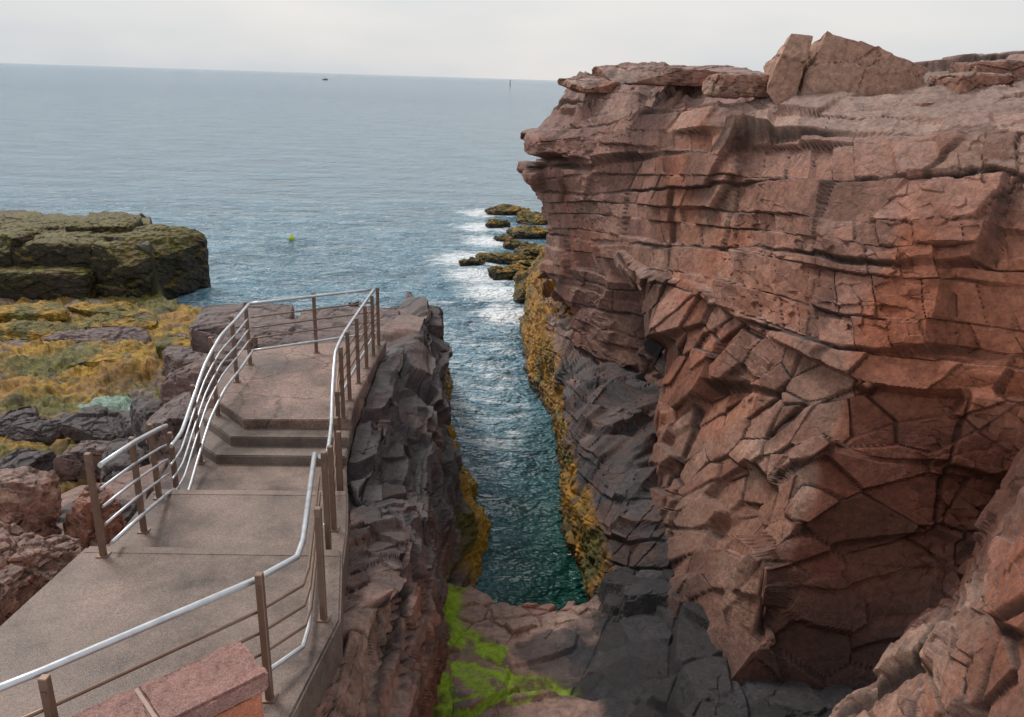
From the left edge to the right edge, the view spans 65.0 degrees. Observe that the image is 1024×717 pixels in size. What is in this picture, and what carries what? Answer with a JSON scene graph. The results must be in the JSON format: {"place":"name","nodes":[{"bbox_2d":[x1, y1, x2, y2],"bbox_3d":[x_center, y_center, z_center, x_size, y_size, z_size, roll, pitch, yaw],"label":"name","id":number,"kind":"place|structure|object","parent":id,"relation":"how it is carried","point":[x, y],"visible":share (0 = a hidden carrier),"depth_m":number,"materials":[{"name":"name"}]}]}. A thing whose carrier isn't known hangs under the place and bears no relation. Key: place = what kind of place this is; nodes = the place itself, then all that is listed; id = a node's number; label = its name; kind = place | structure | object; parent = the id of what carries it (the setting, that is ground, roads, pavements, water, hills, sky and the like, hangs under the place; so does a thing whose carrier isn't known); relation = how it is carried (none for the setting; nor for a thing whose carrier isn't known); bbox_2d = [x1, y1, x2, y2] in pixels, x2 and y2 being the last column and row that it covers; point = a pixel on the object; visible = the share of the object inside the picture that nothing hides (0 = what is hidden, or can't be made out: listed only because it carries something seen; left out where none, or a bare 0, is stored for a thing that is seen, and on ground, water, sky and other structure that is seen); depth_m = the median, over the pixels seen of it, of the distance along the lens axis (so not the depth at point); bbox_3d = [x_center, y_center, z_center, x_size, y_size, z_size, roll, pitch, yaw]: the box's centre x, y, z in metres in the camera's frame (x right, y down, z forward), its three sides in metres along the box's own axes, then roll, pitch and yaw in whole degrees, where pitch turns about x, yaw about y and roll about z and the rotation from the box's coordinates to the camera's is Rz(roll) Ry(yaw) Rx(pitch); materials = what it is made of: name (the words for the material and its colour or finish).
{"place":"outdoors","nodes":[
{"label":"outdoors","id":0,"kind":"place"},
{"bbox_2d":[0,548,343,716],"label":"walkway","id":1,"kind":"structure","parent":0,"point":[81,600],"depth_m":6.58,"materials":[{"name":"concrete"}]},
{"bbox_2d":[71,641,267,716],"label":"parapet wall","id":2,"kind":"structure","parent":1,"relation":"on","point":[230,680],"depth_m":4.83,"materials":[{"name":"pink stone"}]},
{"bbox_2d":[84,546,339,556],"bbox_3d":[-2.818,1.825,7.591,2.366,0.015,0.110,1,19,-2],"label":"path edging","id":3,"kind":"object","parent":1,"relation":"on","point":[208,551],"visible":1,"depth_m":7.58,"materials":[{"name":"grey concrete"}]},
{"bbox_2d":[0,209,432,550],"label":"shore terrain","id":4,"kind":"structure","parent":0,"point":[120,384],"depth_m":22.16,"materials":[{"name":"plant"}]},
{"bbox_2d":[2,340,30,345],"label":"shore slab","id":5,"kind":"structure","parent":4,"relation":"on","point":[16,342],"depth_m":24.79,"materials":[{"name":"stone"}]},
{"bbox_2d":[0,405,38,436],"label":"shore slab","id":6,"kind":"structure","parent":4,"relation":"on","point":[10,417],"depth_m":19.26,"materials":[{"name":"stone"}]},
{"bbox_2d":[0,563,42,625],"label":"boulder","id":7,"kind":"object","parent":4,"relation":"on","point":[20,586],"visible":0.57,"depth_m":7.21,"materials":[{"name":"stone"}]},
{"bbox_2d":[0,521,44,570],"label":"boulder","id":8,"kind":"object","parent":4,"relation":"on","point":[14,537],"visible":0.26,"depth_m":7.89,"materials":[{"name":"stone"}]},
{"bbox_2d":[0,448,55,470],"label":"shore slab","id":9,"kind":"structure","parent":4,"relation":"on","point":[36,459],"depth_m":15.91,"materials":[{"name":"stone"}]},
{"bbox_2d":[0,465,61,536],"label":"boulder","id":10,"kind":"object","parent":4,"relation":"on","point":[30,499],"visible":0.41,"depth_m":8.69,"materials":[{"name":"stone"}]},
{"bbox_2d":[0,320,63,340],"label":"shore slab","id":11,"kind":"structure","parent":4,"relation":"on","point":[31,330],"depth_m":26.43,"materials":[{"name":"stone"}]},
{"bbox_2d":[3,416,62,445],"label":"shore slab","id":12,"kind":"structure","parent":4,"relation":"on","point":[38,429],"depth_m":18.44,"materials":[{"name":"stone"}]},
{"bbox_2d":[0,302,69,322],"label":"shore slab","id":13,"kind":"structure","parent":4,"relation":"on","point":[50,311],"depth_m":28.87,"materials":[{"name":"stone"}]},
{"bbox_2d":[21,374,68,383],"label":"shore slab","id":14,"kind":"structure","parent":4,"relation":"on","point":[54,375],"depth_m":22.23,"materials":[{"name":"stone"}]},
{"bbox_2d":[21,534,82,586],"bbox_3d":[-4.666,2.276,8.112,0.696,0.898,0.670,2,19,0],"label":"boulder","id":15,"kind":"object","parent":4,"relation":"on","point":[56,555],"visible":0.29,"depth_m":7.98,"materials":[{"name":"stone"}]},
{"bbox_2d":[53,440,109,482],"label":"shore slab","id":16,"kind":"structure","parent":4,"relation":"on","point":[69,464],"depth_m":15.72,"materials":[{"name":"stone"}]},
{"bbox_2d":[55,405,124,442],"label":"shore slab","id":17,"kind":"structure","parent":4,"relation":"on","point":[94,422],"depth_m":17.99,"materials":[{"name":"stone"}]},
{"bbox_2d":[63,483,126,548],"bbox_3d":[-4.766,2.083,9.242,0.713,1.411,1.048,-9,22,-29],"label":"boulder","id":18,"kind":"object","parent":4,"relation":"on","point":[78,522],"visible":0.41,"depth_m":8.90,"materials":[{"name":"stone"}]},
{"bbox_2d":[41,325,150,343],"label":"shore slab","id":19,"kind":"structure","parent":4,"relation":"on","point":[115,334],"depth_m":25.99,"materials":[{"name":"stone"}]},
{"bbox_2d":[56,499,137,524],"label":"boulder","id":20,"kind":"object","parent":4,"relation":"on","point":[129,512],"visible":0.06,"depth_m":9.86,"materials":[{"name":"stone"}]},
{"bbox_2d":[63,352,133,368],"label":"shore slab","id":21,"kind":"structure","parent":4,"relation":"on","point":[91,360],"depth_m":22.96,"materials":[{"name":"stone"}]},
{"bbox_2d":[67,301,137,316],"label":"shore slab","id":22,"kind":"structure","parent":4,"relation":"on","point":[89,309],"depth_m":30.45,"materials":[{"name":"stone"}]},
{"bbox_2d":[74,308,157,329],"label":"shore slab","id":23,"kind":"structure","parent":4,"relation":"on","point":[144,318],"depth_m":28.61,"materials":[{"name":"stone"}]},
{"bbox_2d":[113,411,133,438],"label":"shore slab","id":24,"kind":"structure","parent":4,"relation":"on","point":[122,427],"depth_m":16.95,"materials":[{"name":"stone"}]},
{"bbox_2d":[99,438,149,482],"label":"boulder","id":25,"kind":"object","parent":4,"relation":"on","point":[110,470],"visible":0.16,"depth_m":14.18,"materials":[{"name":"stone"}]},
{"bbox_2d":[130,397,162,461],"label":"boulder","id":26,"kind":"object","parent":4,"relation":"on","point":[142,410],"visible":0.14,"depth_m":14.44,"materials":[{"name":"stone"}]},
{"bbox_2d":[154,336,190,357],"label":"shore slab","id":27,"kind":"structure","parent":4,"relation":"on","point":[184,341],"depth_m":22.70,"materials":[{"name":"stone"}]},
{"bbox_2d":[144,391,207,463],"bbox_3d":[-5.444,1.403,13.694,1.441,1.732,1.976,-7,21,-25],"label":"boulder","id":28,"kind":"object","parent":4,"relation":"on","point":[172,413],"visible":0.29,"depth_m":12.90,"materials":[{"name":"stone"}]},
{"bbox_2d":[164,333,189,340],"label":"shore slab","id":29,"kind":"structure","parent":4,"relation":"on","point":[178,335],"depth_m":26.06,"materials":[{"name":"stone"}]},
{"bbox_2d":[161,344,207,377],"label":"shore slab","id":30,"kind":"structure","parent":4,"relation":"on","point":[175,357],"depth_m":20.51,"materials":[{"name":"stone"}]},
{"bbox_2d":[159,334,257,405],"bbox_3d":[-5.578,0.505,15.076,1.603,1.736,2.076,2,19,0],"label":"boulder","id":31,"kind":"object","parent":4,"relation":"on","point":[179,381],"visible":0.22,"depth_m":14.49,"materials":[{"name":"stone"}]},
{"bbox_2d":[189,303,294,353],"bbox_3d":[-5.777,-0.558,17.461,2.074,0.911,2.093,-2,20,-11],"label":"rock slab","id":32,"kind":"object","parent":4,"relation":"on","point":[213,321],"visible":0.46,"depth_m":17.16,"materials":[{"name":"stone"}]},
{"bbox_2d":[208,319,369,353],"bbox_3d":[-4.408,-0.270,16.241,3.068,0.791,2.078,5,19,9],"label":"rock slab","id":33,"kind":"object","parent":4,"relation":"on","point":[294,337],"visible":0.29,"depth_m":16.08,"materials":[{"name":"stone"}]},
{"bbox_2d":[207,341,385,444],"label":"viewing platform","id":34,"kind":"structure","parent":4,"relation":"on","point":[286,387],"depth_m":12.40,"materials":[{"name":"concrete"}]},
{"bbox_2d":[249,288,370,353],"bbox_3d":[-3.408,-0.599,13.773,2.108,1.070,0.165,-10,22,-31],"label":"railing","id":35,"kind":"object","parent":34,"relation":"on","point":[315,341],"visible":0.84,"depth_m":13.67,"materials":[{"name":"metal"}]},
{"bbox_2d":[316,306,399,329],"bbox_3d":[-3.423,-0.529,17.616,1.867,0.882,1.916,2,19,0],"label":"rock slab","id":36,"kind":"object","parent":4,"relation":"on","point":[387,315],"visible":0.21,"depth_m":17.63,"materials":[{"name":"stone"}]},
{"bbox_2d":[315,291,491,716],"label":"channel wall rock","id":37,"kind":"object","parent":4,"relation":"on","point":[420,524],"visible":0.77,"depth_m":10.87,"materials":[{"name":"stone"}]},
{"bbox_2d":[390,305,444,389],"bbox_3d":[-2.289,-0.116,19.256,1.410,2.086,1.725,-1,19,-8],"label":"boulder","id":38,"kind":"object","parent":4,"relation":"on","point":[436,329],"visible":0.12,"depth_m":18.70,"materials":[{"name":"stone"}]},
{"bbox_2d":[110,491,348,599],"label":"walkway","id":39,"kind":"structure","parent":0,"point":[235,521],"depth_m":8.54,"materials":[{"name":"concrete"}]},
{"bbox_2d":[83,423,175,558],"bbox_3d":[-3.825,1.190,8.172,0.200,1.348,1.843,0,19,-6],"label":"railing","id":40,"kind":"object","parent":39,"relation":"on","point":[159,497],"visible":1,"depth_m":7.97,"materials":[{"name":"metal"}]},
{"bbox_2d":[0,451,331,716],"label":"railing","id":41,"kind":"object","parent":39,"relation":"on","point":[315,564],"visible":0.92,"depth_m":5.66,"materials":[{"name":"metal"}]},
{"bbox_2d":[153,489,345,495],"bbox_3d":[-2.980,1.534,9.170,2.167,0.015,0.111,1,19,-2],"label":"path edging","id":42,"kind":"object","parent":39,"relation":"on","point":[242,492],"visible":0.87,"depth_m":9.16,"materials":[{"name":"grey concrete"}]},
{"bbox_2d":[179,432,354,492],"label":"walkway","id":43,"kind":"structure","parent":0,"point":[210,474],"depth_m":10.47,"materials":[{"name":"concrete"}]},
{"bbox_2d":[167,302,253,489],"bbox_3d":[-4.174,0.470,11.243,0.219,1.470,4.282,0,19,-5],"label":"railing","id":44,"kind":"object","parent":43,"relation":"on","point":[193,403],"visible":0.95,"depth_m":10.94,"materials":[{"name":"metal"}]},
{"bbox_2d":[189,407,350,464],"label":"stone steps","id":45,"kind":"structure","parent":43,"relation":"on","point":[228,440],"depth_m":11.03,"materials":[{"name":"concrete"}]},
{"bbox_2d":[318,287,381,531],"bbox_3d":[-2.270,0.499,11.331,0.401,1.470,6.483,0,19,-5],"label":"railing","id":46,"kind":"object","parent":43,"relation":"on","point":[335,464],"visible":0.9,"depth_m":11.18,"materials":[{"name":"metal"}]},
{"bbox_2d":[0,63,588,610],"bbox_3d":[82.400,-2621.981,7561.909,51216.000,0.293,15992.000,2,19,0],"label":"sea","id":47,"kind":"structure","parent":0,"point":[392,187],"depth_m":67.11,"materials":[{"name":"liquid"}]},
{"bbox_2d":[0,218,67,267],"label":"headland block","id":48,"kind":"structure","parent":47,"relation":"in","point":[15,234],"depth_m":33.56,"materials":[{"name":"stone"}]},
{"bbox_2d":[0,265,98,300],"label":"headland block","id":49,"kind":"structure","parent":47,"relation":"in","point":[17,283],"depth_m":32.12,"materials":[{"name":"stone"}]},
{"bbox_2d":[12,223,105,268],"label":"headland block","id":50,"kind":"structure","parent":47,"relation":"in","point":[60,247],"depth_m":32.57,"materials":[{"name":"stone"}]},
{"bbox_2d":[95,284,143,297],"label":"headland block","id":51,"kind":"structure","parent":47,"relation":"in","point":[103,290],"depth_m":32.73,"materials":[{"name":"stone"}]},
{"bbox_2d":[81,224,210,299],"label":"headland block","id":52,"kind":"structure","parent":47,"relation":"in","point":[180,256],"depth_m":34.15,"materials":[{"name":"stone"}]},
{"bbox_2d":[65,217,142,232],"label":"headland block","id":53,"kind":"structure","parent":52,"relation":"on","point":[121,224],"depth_m":34.75,"materials":[{"name":"stone"}]},
{"bbox_2d":[458,257,485,265],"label":"ledge rock","id":54,"kind":"object","parent":47,"relation":"in","point":[471,261],"visible":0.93,"depth_m":42.84,"materials":[{"name":"stone"}]},
{"bbox_2d":[485,218,509,227],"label":"ledge rock","id":55,"kind":"object","parent":47,"relation":"in","point":[494,223],"visible":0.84,"depth_m":54.21,"materials":[{"name":"stone"}]},
{"bbox_2d":[494,234,512,241],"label":"ledge rock","id":56,"kind":"object","parent":47,"relation":"in","point":[503,237],"visible":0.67,"depth_m":49.58,"materials":[{"name":"stone"}]},
{"bbox_2d":[475,252,535,264],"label":"ledge rock","id":57,"kind":"object","parent":47,"relation":"in","point":[501,258],"visible":0.66,"depth_m":43.62,"materials":[{"name":"stone"}]},
{"bbox_2d":[484,204,529,215],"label":"ledge rock","id":58,"kind":"object","parent":47,"relation":"in","point":[505,209],"visible":0.73,"depth_m":59.21,"materials":[{"name":"stone"}]},
{"bbox_2d":[487,263,528,279],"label":"ledge rock","id":59,"kind":"object","parent":47,"relation":"in","point":[500,272],"visible":0.59,"depth_m":40.31,"materials":[{"name":"stone"}]},
{"bbox_2d":[503,238,536,249],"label":"ledge rock","id":60,"kind":"object","parent":47,"relation":"in","point":[510,244],"visible":0.56,"depth_m":47.50,"materials":[{"name":"stone"}]},
{"bbox_2d":[512,270,528,302],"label":"ledge rock","id":61,"kind":"object","parent":47,"relation":"in","point":[519,279],"visible":0.3,"depth_m":36.97,"materials":[{"name":"stone"}]},
{"bbox_2d":[510,258,536,266],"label":"ledge rock","id":62,"kind":"object","parent":47,"relation":"in","point":[529,262],"visible":0.18,"depth_m":41.60,"materials":[{"name":"stone"}]},
{"bbox_2d":[506,225,547,238],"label":"ledge rock","id":63,"kind":"object","parent":47,"relation":"in","point":[527,232],"visible":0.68,"depth_m":50.58,"materials":[{"name":"stone"}]},
{"bbox_2d":[513,245,543,257],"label":"ledge rock","id":64,"kind":"object","parent":47,"relation":"in","point":[530,250],"visible":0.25,"depth_m":44.94,"materials":[{"name":"stone"}]},
{"bbox_2d":[516,210,547,224],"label":"ledge rock","id":65,"kind":"object","parent":47,"relation":"in","point":[528,217],"visible":0.53,"depth_m":55.86,"materials":[{"name":"stone"}]},
{"bbox_2d":[0,0,1023,79],"label":"sky","id":66,"kind":"structure","parent":0,"point":[499,39],"materials":[{"name":"white"}]},
{"bbox_2d":[518,246,673,600],"bbox_3d":[3.097,-0.648,29.262,5.675,4.416,34.663,1,19,-2],"label":"tidal ledge","id":67,"kind":"object","parent":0,"point":[604,430],"visible":0.45,"depth_m":17.84,"materials":[{"name":"stone"}]},
{"bbox_2d":[431,566,863,716],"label":"cleft floor","id":68,"kind":"structure","parent":0,"point":[623,642],"depth_m":12.27,"materials":[{"name":"stone"}]},
{"bbox_2d":[517,51,1023,689],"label":"cliff","id":69,"kind":"structure","parent":0,"point":[805,313],"depth_m":12.53,"materials":[{"name":"stone"}]},
{"bbox_2d":[557,76,619,94],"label":"boulder","id":70,"kind":"object","parent":69,"relation":"on","point":[579,84],"visible":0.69,"depth_m":21.48,"materials":[{"name":"stone"}]},
{"bbox_2d":[591,65,727,86],"bbox_3d":[3.643,-6.674,19.024,3.264,0.490,1.698,-5,20,-18],"label":"boulder","id":71,"kind":"object","parent":69,"relation":"on","point":[653,75],"visible":0.78,"depth_m":18.39,"materials":[{"name":"stone"}]},
{"bbox_2d":[702,72,799,98],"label":"boulder","id":72,"kind":"object","parent":69,"relation":"on","point":[732,85],"visible":0.66,"depth_m":15.35,"materials":[{"name":"stone"}]},
{"bbox_2d":[763,34,812,103],"bbox_3d":[5.187,-5.468,15.479,0.767,1.422,1.096,2,19,0],"label":"boulder","id":73,"kind":"object","parent":69,"relation":"on","point":[783,67],"visible":0.82,"depth_m":15.06,"materials":[{"name":"stone"}]},
{"bbox_2d":[798,31,927,96],"bbox_3d":[6.595,-5.411,15.502,2.387,1.592,1.820,2,19,0],"label":"boulder","id":74,"kind":"object","parent":69,"relation":"on","point":[833,63],"visible":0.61,"depth_m":14.87,"materials":[{"name":"stone"}]},
{"bbox_2d":[913,102,936,105],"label":"boulder","id":75,"kind":"object","parent":69,"relation":"on","point":[921,104],"visible":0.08,"depth_m":13.31,"materials":[{"name":"stone"}]},
{"bbox_2d":[926,71,1015,93],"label":"boulder","id":76,"kind":"object","parent":69,"relation":"on","point":[962,82],"visible":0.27,"depth_m":13.28,"materials":[{"name":"stone"}]},
{"bbox_2d":[949,59,1023,81],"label":"boulder","id":77,"kind":"object","parent":69,"relation":"on","point":[1011,66],"visible":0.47,"depth_m":13.79,"materials":[{"name":"stone"}]},
{"bbox_2d":[829,447,1023,716],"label":"rock slope","id":78,"kind":"structure","parent":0,"point":[961,654],"depth_m":7.79,"materials":[{"name":"stone"}]}
]}

